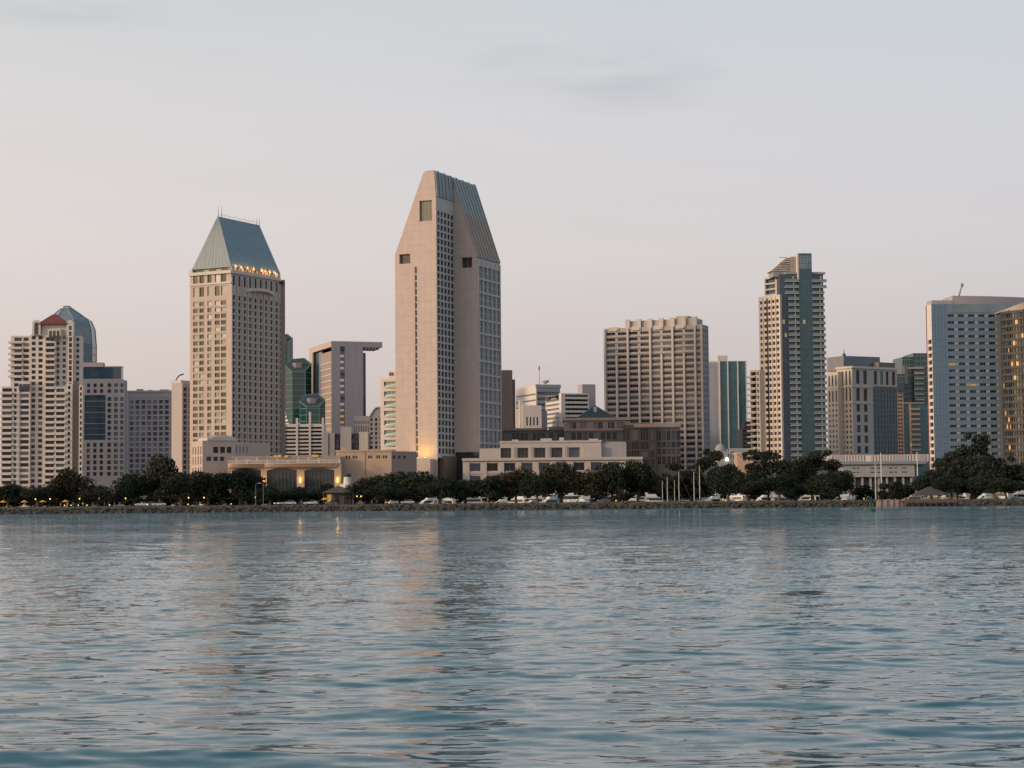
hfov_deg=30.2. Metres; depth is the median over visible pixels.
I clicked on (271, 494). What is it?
park tree
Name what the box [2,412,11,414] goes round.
window
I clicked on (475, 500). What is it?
motor boat
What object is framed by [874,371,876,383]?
window
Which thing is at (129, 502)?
bush
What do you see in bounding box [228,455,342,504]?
banquet hall
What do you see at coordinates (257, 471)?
arched window
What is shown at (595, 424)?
window
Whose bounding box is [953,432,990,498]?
park tree
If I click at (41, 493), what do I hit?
park tree
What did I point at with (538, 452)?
window
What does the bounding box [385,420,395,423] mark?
window
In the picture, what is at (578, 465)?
window
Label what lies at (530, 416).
office building
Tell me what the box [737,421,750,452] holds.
apartment block
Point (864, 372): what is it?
window
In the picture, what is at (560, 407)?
office building
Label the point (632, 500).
motor boat
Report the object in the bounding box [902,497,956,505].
fishing deck
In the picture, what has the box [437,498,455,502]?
motor boat
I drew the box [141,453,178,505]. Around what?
park tree
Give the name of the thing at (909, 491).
bush
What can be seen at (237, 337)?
hotel tower
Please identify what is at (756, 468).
park tree
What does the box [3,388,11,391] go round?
window
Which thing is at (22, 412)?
window
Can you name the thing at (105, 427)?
office building
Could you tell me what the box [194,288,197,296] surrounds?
window
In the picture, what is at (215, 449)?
window
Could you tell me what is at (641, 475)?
park tree
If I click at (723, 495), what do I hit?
bush
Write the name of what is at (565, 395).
window
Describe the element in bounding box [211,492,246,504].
bush
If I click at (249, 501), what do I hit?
bush
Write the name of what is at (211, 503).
bush
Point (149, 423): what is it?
office building
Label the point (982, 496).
motor boat
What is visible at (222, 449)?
window
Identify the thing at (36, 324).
arched window
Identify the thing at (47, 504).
bush
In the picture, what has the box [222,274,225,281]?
window
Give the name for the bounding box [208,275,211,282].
window
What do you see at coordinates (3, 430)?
window
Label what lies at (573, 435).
window
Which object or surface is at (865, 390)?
window
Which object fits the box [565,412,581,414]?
window
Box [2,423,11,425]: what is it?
window
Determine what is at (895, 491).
bush
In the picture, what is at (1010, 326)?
hotel tower
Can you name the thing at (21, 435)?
window
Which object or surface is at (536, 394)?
office building
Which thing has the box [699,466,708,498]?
sail boat
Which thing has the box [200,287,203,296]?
window
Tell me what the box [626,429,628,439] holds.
window
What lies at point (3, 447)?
window
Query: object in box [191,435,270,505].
hotel wing
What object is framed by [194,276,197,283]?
window
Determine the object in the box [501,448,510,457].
window
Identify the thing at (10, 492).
park tree
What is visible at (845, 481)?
park tree
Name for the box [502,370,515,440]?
office tower
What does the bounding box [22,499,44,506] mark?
bush
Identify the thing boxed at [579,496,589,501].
motor boat
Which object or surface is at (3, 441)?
window
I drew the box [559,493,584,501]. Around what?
motor boat
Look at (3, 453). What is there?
window
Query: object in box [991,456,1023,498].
park tree
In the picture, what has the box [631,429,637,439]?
window
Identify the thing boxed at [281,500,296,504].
parked car
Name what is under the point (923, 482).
park tree
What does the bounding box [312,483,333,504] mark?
park tree
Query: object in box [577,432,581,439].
window
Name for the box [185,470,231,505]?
park tree
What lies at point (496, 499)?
bush
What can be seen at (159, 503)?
parked car
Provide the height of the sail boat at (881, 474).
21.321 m
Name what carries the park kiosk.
on the park ground
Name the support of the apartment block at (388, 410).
on the mainland ground
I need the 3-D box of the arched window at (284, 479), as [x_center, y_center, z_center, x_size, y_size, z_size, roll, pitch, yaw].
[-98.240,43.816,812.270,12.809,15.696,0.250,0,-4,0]
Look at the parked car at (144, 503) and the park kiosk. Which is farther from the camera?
the park kiosk
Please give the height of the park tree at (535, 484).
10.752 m
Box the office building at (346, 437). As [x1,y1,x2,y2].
[323,427,369,455]
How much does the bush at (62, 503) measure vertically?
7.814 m
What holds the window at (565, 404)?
in the office building at (560, 407)
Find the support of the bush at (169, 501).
on the mainland ground
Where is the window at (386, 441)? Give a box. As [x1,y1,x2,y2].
[385,440,395,443]
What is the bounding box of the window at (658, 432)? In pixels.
[657,431,660,439]
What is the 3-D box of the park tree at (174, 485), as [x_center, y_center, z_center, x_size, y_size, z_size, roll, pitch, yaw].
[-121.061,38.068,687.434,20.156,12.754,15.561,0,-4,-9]
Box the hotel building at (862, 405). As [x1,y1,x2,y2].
[827,353,898,454]
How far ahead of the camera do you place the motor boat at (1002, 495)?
724.67 m
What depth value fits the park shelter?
688.86 m
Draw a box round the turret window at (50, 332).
[49,331,51,340]
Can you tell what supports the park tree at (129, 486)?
on the park ground
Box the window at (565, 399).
[565,399,587,401]
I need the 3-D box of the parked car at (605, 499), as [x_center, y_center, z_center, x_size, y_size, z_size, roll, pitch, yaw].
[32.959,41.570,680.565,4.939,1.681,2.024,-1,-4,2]
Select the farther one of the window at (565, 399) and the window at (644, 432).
the window at (565, 399)
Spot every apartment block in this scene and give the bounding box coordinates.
[171,374,189,505]
[380,371,395,450]
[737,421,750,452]
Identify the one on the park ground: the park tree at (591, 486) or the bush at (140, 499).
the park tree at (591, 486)
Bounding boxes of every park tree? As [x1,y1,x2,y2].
[0,483,28,507]
[18,486,58,506]
[43,467,96,506]
[75,485,118,506]
[111,473,154,505]
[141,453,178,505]
[150,472,203,505]
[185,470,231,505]
[214,468,266,505]
[250,485,286,504]
[280,486,315,504]
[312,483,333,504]
[342,477,383,504]
[361,482,410,503]
[369,471,445,503]
[415,477,467,503]
[441,479,483,502]
[466,476,509,502]
[492,466,536,502]
[513,474,559,502]
[538,461,584,501]
[567,469,613,502]
[595,461,634,501]
[624,459,660,501]
[641,475,675,495]
[661,462,694,493]
[672,471,708,498]
[686,448,723,490]
[703,464,744,500]
[725,472,772,500]
[740,449,795,500]
[756,474,801,500]
[774,456,817,499]
[787,475,842,500]
[805,449,844,499]
[823,469,856,499]
[910,469,953,498]
[929,473,969,498]
[932,451,971,498]
[932,454,1014,498]
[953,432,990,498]
[959,473,1023,498]
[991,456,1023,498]
[1006,463,1023,489]
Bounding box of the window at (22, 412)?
[21,411,28,414]
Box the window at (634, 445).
[632,443,638,448]
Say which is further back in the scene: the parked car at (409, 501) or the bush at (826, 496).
the bush at (826, 496)
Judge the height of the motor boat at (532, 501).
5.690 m
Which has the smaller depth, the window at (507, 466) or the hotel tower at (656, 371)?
the window at (507, 466)
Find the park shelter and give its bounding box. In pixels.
[910,487,949,499]
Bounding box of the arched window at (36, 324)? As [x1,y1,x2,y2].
[34,322,37,334]
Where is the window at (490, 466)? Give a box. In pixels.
[487,463,497,470]
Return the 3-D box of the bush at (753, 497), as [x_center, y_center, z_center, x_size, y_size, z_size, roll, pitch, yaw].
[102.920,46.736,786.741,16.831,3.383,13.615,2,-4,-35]
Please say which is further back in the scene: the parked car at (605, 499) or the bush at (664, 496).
the bush at (664, 496)
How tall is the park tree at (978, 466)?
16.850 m
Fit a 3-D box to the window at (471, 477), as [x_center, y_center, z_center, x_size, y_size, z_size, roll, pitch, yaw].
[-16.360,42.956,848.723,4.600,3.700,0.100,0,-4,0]
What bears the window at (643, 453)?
in the mall building at (657, 447)
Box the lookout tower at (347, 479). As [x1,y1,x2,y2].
[340,473,353,503]
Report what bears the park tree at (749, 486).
on the park ground
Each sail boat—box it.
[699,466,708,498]
[875,468,882,499]
[880,453,893,499]
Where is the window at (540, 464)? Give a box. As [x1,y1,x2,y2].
[539,463,549,470]
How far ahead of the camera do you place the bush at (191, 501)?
787.79 m
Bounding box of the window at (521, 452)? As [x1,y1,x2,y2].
[517,448,527,457]
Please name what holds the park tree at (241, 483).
on the park ground
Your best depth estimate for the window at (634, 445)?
915.79 m
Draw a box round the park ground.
[0,499,1022,513]
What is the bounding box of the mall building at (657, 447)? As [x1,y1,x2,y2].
[624,423,680,500]
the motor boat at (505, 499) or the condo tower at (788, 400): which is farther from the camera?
the condo tower at (788, 400)
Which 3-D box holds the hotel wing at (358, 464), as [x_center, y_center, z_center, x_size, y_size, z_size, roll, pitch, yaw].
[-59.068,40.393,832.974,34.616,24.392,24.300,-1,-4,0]
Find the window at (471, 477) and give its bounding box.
[470,476,480,481]
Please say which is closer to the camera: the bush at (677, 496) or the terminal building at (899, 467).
the bush at (677, 496)
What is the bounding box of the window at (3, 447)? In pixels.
[2,446,11,448]
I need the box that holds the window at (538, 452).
[534,448,544,457]
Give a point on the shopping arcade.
(534, 434)
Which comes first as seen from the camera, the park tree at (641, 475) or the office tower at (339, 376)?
the park tree at (641, 475)
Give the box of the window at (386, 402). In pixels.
[385,401,395,404]
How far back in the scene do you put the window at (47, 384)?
959.03 m
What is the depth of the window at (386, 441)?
883.93 m
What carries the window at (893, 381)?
in the hotel building at (862, 405)
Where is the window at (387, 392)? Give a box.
[385,391,395,394]
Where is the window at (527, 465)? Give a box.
[521,463,531,469]
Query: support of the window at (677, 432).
in the mall building at (657, 447)
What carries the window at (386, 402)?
in the apartment block at (388, 410)
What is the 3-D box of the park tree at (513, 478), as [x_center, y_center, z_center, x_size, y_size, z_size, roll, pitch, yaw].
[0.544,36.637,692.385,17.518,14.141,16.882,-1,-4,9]
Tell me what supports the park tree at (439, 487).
on the park ground
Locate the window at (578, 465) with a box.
[573,462,583,469]
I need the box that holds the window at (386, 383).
[385,381,395,384]
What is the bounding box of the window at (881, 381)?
[880,371,882,384]
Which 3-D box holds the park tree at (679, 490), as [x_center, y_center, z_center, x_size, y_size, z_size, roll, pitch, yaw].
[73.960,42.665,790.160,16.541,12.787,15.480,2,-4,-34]
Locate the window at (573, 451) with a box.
[569,447,579,456]
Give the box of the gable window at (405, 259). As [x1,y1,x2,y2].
[401,254,409,263]
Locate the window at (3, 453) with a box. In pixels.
[2,452,11,454]
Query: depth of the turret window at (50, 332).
959.74 m
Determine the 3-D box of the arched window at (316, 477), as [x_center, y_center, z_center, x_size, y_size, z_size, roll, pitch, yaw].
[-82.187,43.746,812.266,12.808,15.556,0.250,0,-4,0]
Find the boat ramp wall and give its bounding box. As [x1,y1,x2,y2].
[876,500,904,505]
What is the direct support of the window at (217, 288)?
in the hotel tower at (237, 337)
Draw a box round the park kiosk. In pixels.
[322,486,352,504]
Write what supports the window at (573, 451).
in the convention hall
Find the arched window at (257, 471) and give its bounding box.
[233,468,260,504]
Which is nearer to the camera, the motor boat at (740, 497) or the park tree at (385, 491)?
the park tree at (385, 491)
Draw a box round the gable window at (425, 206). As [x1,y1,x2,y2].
[420,200,431,220]
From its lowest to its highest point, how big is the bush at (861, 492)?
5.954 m
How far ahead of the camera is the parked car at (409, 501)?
681.85 m
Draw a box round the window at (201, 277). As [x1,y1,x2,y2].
[200,275,203,282]
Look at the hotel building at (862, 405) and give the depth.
1020.79 m
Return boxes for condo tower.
[0,314,84,506]
[746,253,827,499]
[893,353,928,492]
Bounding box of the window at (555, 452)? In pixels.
[551,448,561,457]
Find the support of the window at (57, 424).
in the condo tower at (42, 421)
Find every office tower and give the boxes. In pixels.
[309,341,381,433]
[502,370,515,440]
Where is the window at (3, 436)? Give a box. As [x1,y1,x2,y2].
[2,435,11,437]
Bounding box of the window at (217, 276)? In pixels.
[215,274,219,281]
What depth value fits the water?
41.47 m
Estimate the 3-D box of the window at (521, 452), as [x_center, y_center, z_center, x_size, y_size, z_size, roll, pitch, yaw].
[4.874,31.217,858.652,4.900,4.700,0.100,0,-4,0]
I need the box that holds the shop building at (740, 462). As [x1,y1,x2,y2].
[733,452,762,500]
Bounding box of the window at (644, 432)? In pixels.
[641,429,647,439]
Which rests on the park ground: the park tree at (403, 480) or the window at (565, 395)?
the park tree at (403, 480)
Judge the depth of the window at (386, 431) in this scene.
884.15 m
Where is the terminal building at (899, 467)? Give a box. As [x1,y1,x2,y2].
[822,454,928,499]
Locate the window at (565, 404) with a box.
[565,404,587,405]
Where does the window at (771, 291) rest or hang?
in the condo tower at (788, 400)
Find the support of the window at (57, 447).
in the condo tower at (42, 421)
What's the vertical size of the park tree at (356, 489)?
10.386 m
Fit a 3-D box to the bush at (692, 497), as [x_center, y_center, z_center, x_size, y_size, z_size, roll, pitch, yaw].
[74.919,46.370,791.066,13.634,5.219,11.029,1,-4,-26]
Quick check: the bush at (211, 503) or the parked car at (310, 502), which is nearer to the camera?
the parked car at (310, 502)
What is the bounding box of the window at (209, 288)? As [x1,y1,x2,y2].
[208,287,211,295]
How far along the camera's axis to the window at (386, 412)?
884.80 m
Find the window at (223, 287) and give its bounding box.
[222,286,225,294]
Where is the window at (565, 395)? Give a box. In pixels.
[565,395,587,396]
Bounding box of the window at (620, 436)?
[618,432,622,438]
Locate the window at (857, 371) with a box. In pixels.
[856,370,858,383]
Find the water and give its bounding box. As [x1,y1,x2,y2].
[0,505,1023,767]
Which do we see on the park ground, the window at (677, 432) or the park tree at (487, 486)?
the park tree at (487, 486)
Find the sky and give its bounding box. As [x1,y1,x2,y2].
[0,0,1023,483]
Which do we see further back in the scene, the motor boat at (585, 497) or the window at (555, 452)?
the window at (555, 452)
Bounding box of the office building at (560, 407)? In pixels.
[546,384,595,429]
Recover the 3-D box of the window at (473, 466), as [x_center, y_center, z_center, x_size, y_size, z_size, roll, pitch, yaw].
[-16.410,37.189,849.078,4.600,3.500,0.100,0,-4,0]
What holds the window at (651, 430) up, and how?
in the mall building at (657, 447)
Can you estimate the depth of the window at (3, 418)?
956.46 m
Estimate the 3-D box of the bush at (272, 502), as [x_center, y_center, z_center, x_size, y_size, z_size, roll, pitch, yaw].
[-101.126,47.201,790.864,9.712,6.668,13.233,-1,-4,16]
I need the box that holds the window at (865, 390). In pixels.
[864,389,866,400]
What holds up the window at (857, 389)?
in the hotel building at (862, 405)
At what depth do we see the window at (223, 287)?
886.96 m
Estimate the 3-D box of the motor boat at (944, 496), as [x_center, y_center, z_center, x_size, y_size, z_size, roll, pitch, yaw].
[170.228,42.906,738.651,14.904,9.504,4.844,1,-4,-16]
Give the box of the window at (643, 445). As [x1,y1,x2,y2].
[641,443,647,448]
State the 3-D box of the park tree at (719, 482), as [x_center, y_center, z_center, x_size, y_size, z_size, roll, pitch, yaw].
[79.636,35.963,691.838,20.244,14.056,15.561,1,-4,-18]
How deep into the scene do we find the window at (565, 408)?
1094.58 m
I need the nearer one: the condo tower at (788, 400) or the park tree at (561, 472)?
the park tree at (561, 472)
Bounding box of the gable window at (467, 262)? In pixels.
[463,257,471,267]
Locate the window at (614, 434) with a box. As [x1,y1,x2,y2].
[612,432,616,438]
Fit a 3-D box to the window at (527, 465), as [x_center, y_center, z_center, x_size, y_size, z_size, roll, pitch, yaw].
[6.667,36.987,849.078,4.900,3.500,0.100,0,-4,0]
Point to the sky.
(631, 160)
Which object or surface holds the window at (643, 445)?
in the mall building at (657, 447)
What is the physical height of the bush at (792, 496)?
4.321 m
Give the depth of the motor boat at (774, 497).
731.13 m
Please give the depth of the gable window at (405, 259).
875.13 m
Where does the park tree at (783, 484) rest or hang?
on the park ground
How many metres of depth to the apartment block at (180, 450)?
942.70 m
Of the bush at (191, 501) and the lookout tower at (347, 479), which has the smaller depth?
the lookout tower at (347, 479)
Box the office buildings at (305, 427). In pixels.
[285,334,325,455]
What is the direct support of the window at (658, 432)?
in the mall building at (657, 447)
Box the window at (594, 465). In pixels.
[591,462,601,469]
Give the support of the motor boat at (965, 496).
on the water
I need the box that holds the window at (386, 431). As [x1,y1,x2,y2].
[385,430,395,433]
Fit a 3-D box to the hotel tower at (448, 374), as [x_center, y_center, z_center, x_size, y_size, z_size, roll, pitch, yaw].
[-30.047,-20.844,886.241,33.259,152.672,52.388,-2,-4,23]
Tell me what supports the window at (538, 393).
in the office building at (536, 394)
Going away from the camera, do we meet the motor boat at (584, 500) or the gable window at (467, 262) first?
the motor boat at (584, 500)
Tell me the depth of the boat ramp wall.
658.67 m
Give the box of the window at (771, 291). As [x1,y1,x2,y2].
[767,290,774,294]
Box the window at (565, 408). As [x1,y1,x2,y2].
[565,408,587,409]
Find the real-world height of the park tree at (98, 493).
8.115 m
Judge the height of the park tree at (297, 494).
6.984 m
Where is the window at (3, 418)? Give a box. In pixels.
[2,417,11,420]
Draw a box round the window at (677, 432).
[676,431,679,439]
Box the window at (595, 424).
[593,422,597,428]
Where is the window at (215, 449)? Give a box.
[213,447,217,452]
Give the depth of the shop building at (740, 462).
855.39 m
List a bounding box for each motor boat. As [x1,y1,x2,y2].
[414,497,437,503]
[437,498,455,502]
[462,496,485,502]
[495,498,507,502]
[503,494,527,502]
[523,496,546,502]
[527,495,539,502]
[543,493,558,502]
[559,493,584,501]
[569,495,594,501]
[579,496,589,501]
[626,495,636,501]
[644,492,671,501]
[706,493,723,500]
[722,494,749,500]
[751,492,772,500]
[771,493,787,500]
[792,495,815,499]
[826,491,850,499]
[933,493,960,498]
[960,493,970,498]
[977,493,991,498]
[996,491,1016,498]
[1013,490,1023,497]
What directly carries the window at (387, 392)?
in the apartment block at (388, 410)
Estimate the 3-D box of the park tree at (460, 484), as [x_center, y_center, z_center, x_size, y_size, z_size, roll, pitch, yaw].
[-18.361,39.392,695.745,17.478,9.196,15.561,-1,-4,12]
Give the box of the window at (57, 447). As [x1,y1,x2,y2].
[56,446,63,449]
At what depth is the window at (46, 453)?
956.93 m
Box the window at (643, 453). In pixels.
[641,451,647,456]
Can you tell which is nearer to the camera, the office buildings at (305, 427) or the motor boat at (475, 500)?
the motor boat at (475, 500)
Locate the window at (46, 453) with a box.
[45,452,53,455]
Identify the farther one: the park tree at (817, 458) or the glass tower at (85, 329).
the glass tower at (85, 329)
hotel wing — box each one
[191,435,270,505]
[335,448,416,503]
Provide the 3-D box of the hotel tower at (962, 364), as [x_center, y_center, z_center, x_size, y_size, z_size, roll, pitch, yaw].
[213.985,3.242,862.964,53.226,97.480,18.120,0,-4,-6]
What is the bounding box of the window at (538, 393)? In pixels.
[537,392,558,394]
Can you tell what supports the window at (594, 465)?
in the convention hall
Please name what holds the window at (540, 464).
in the convention hall
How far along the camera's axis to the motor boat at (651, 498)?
731.02 m
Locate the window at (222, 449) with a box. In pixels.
[220,447,224,452]
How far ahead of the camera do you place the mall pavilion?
925.64 m
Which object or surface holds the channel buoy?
on the water
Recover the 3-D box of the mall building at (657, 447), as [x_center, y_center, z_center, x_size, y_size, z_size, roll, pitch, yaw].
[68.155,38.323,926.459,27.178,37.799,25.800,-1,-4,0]
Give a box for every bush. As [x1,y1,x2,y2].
[1,498,23,506]
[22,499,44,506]
[43,500,59,506]
[51,497,67,506]
[71,497,90,506]
[83,490,107,505]
[99,493,120,505]
[118,496,138,505]
[135,491,153,505]
[150,494,174,505]
[173,495,190,505]
[183,496,212,505]
[195,495,224,504]
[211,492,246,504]
[242,497,262,504]
[260,491,280,504]
[357,497,382,503]
[400,493,425,503]
[482,495,513,502]
[536,493,564,500]
[593,495,610,501]
[609,492,633,501]
[628,492,645,498]
[644,492,666,498]
[659,492,688,500]
[682,490,706,500]
[693,490,720,500]
[718,493,729,498]
[749,493,763,499]
[781,494,803,499]
[815,493,844,499]
[825,491,855,499]
[853,484,873,499]
[876,482,905,499]
[893,481,914,498]
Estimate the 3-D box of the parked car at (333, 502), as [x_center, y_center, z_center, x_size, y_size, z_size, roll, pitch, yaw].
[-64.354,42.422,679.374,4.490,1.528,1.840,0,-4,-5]
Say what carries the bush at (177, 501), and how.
on the mainland ground
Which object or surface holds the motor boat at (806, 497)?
on the water
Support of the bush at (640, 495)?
on the mainland ground
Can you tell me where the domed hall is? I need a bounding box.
[713,444,747,500]
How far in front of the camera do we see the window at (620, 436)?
925.68 m
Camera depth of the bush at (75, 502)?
785.18 m
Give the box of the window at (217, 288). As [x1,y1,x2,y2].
[215,286,219,295]
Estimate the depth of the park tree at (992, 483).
685.04 m
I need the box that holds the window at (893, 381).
[892,372,894,384]
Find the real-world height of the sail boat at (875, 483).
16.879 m
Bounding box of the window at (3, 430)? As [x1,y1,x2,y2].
[2,429,11,431]
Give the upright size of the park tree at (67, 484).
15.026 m
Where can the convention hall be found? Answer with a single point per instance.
(579, 455)
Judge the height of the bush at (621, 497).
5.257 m
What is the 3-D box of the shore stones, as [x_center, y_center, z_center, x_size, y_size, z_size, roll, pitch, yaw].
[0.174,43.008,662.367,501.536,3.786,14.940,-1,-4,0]
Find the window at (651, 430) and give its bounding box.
[650,429,653,439]
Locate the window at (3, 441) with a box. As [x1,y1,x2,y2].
[2,440,11,443]
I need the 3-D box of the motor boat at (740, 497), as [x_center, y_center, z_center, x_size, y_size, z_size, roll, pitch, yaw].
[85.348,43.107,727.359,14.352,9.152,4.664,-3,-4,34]
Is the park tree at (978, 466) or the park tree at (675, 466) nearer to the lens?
the park tree at (978, 466)
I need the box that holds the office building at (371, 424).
[354,406,380,449]
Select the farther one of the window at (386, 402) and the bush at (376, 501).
the window at (386, 402)
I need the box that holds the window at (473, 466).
[470,463,479,470]
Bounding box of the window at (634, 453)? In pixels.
[632,451,638,456]
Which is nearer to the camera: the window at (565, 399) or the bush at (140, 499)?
the bush at (140, 499)
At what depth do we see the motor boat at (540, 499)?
730.95 m
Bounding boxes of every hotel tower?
[188,209,284,505]
[395,170,501,503]
[603,316,709,499]
[926,283,1023,498]
[995,302,1023,492]
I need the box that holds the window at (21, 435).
[20,434,28,437]
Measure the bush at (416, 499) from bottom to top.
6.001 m
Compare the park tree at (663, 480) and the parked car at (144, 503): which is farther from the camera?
the park tree at (663, 480)
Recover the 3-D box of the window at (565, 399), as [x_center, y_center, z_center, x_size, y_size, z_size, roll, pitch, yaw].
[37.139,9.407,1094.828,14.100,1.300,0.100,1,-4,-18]
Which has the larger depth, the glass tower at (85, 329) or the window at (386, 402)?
the glass tower at (85, 329)
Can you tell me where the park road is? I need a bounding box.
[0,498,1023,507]
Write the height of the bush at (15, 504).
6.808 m
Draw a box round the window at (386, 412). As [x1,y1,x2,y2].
[385,411,395,414]
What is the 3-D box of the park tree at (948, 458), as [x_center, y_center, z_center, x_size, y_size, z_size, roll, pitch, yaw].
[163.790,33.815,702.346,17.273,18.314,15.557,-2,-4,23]
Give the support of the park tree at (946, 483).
on the park ground
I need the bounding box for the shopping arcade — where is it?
[502,427,563,440]
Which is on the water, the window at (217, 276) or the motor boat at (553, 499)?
the motor boat at (553, 499)
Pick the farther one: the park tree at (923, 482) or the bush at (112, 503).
the bush at (112, 503)
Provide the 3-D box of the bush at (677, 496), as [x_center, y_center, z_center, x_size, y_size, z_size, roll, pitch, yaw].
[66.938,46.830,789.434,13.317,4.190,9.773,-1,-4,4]
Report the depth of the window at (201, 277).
893.26 m
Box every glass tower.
[54,305,96,362]
[709,356,747,469]
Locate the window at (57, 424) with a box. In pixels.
[56,423,63,426]
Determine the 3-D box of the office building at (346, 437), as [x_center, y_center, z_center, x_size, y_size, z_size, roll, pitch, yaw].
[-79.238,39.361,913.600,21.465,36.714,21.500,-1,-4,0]
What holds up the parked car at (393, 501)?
on the park ground
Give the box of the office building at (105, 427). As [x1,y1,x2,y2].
[83,362,126,505]
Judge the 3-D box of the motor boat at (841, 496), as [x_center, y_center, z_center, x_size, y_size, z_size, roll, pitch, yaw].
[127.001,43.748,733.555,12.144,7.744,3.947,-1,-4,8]
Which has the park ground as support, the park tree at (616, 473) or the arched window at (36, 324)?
the park tree at (616, 473)
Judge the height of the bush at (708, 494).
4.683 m
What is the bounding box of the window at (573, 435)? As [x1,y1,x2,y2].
[571,433,575,439]
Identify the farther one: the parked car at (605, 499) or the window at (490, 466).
the window at (490, 466)
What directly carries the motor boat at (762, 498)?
on the water
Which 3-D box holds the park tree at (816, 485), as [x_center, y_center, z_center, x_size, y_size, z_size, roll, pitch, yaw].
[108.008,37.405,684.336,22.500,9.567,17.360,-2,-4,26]
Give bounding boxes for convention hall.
[462,437,642,502]
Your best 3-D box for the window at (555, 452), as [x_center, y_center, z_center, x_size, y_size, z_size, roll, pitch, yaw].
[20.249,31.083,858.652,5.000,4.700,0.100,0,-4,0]
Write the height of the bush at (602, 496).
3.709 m
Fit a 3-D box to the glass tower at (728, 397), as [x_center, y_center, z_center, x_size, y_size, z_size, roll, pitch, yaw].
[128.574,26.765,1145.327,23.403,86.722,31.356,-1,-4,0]
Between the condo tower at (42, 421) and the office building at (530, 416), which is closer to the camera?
the condo tower at (42, 421)
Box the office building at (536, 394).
[516,366,560,410]
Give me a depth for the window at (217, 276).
889.13 m
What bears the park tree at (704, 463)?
on the mainland ground
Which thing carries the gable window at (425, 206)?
in the hotel tower at (448, 374)
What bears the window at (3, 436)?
in the condo tower at (42, 421)
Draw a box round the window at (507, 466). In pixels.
[504,463,514,470]
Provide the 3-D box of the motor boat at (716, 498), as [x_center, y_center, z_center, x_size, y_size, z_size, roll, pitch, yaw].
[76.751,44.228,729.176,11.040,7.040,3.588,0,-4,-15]
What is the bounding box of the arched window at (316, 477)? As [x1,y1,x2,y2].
[305,468,333,504]
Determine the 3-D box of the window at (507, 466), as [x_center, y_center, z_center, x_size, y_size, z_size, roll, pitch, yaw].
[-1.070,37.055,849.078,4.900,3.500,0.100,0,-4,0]
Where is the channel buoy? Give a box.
[867,497,875,511]
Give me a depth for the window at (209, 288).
890.65 m
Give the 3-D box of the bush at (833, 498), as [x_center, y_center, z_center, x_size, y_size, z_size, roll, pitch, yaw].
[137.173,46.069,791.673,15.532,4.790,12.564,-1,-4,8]
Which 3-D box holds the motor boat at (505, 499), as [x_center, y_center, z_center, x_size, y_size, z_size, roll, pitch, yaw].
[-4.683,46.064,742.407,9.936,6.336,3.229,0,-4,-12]
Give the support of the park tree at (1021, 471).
on the park ground
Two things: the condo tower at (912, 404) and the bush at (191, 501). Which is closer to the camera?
the bush at (191, 501)
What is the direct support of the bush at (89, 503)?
on the mainland ground
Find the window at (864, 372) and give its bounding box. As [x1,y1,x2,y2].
[863,371,865,383]
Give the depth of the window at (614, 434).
925.68 m
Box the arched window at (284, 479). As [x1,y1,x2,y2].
[267,468,296,504]
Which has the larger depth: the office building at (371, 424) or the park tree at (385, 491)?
the office building at (371, 424)
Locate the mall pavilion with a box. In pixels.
[561,405,630,442]
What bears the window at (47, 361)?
in the condo tower at (42, 421)
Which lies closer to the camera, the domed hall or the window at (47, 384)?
the domed hall
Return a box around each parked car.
[135,502,148,505]
[152,502,165,505]
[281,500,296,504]
[303,500,317,504]
[326,501,337,504]
[385,500,398,503]
[401,499,414,503]
[597,498,610,501]
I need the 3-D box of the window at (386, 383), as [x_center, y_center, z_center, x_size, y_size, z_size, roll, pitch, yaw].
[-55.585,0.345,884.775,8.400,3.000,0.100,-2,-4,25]
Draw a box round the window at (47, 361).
[46,360,53,363]
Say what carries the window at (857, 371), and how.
in the hotel building at (862, 405)
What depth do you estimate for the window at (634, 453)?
915.56 m
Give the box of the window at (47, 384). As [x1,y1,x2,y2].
[46,383,53,386]
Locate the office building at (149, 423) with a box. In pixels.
[127,389,171,505]
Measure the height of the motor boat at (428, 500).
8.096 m
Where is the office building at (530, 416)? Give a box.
[515,400,546,427]
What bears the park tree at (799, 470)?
on the park ground
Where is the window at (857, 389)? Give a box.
[856,388,858,400]
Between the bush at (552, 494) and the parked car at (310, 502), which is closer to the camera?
the parked car at (310, 502)
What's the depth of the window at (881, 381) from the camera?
1027.39 m
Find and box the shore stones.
[0,499,1023,513]

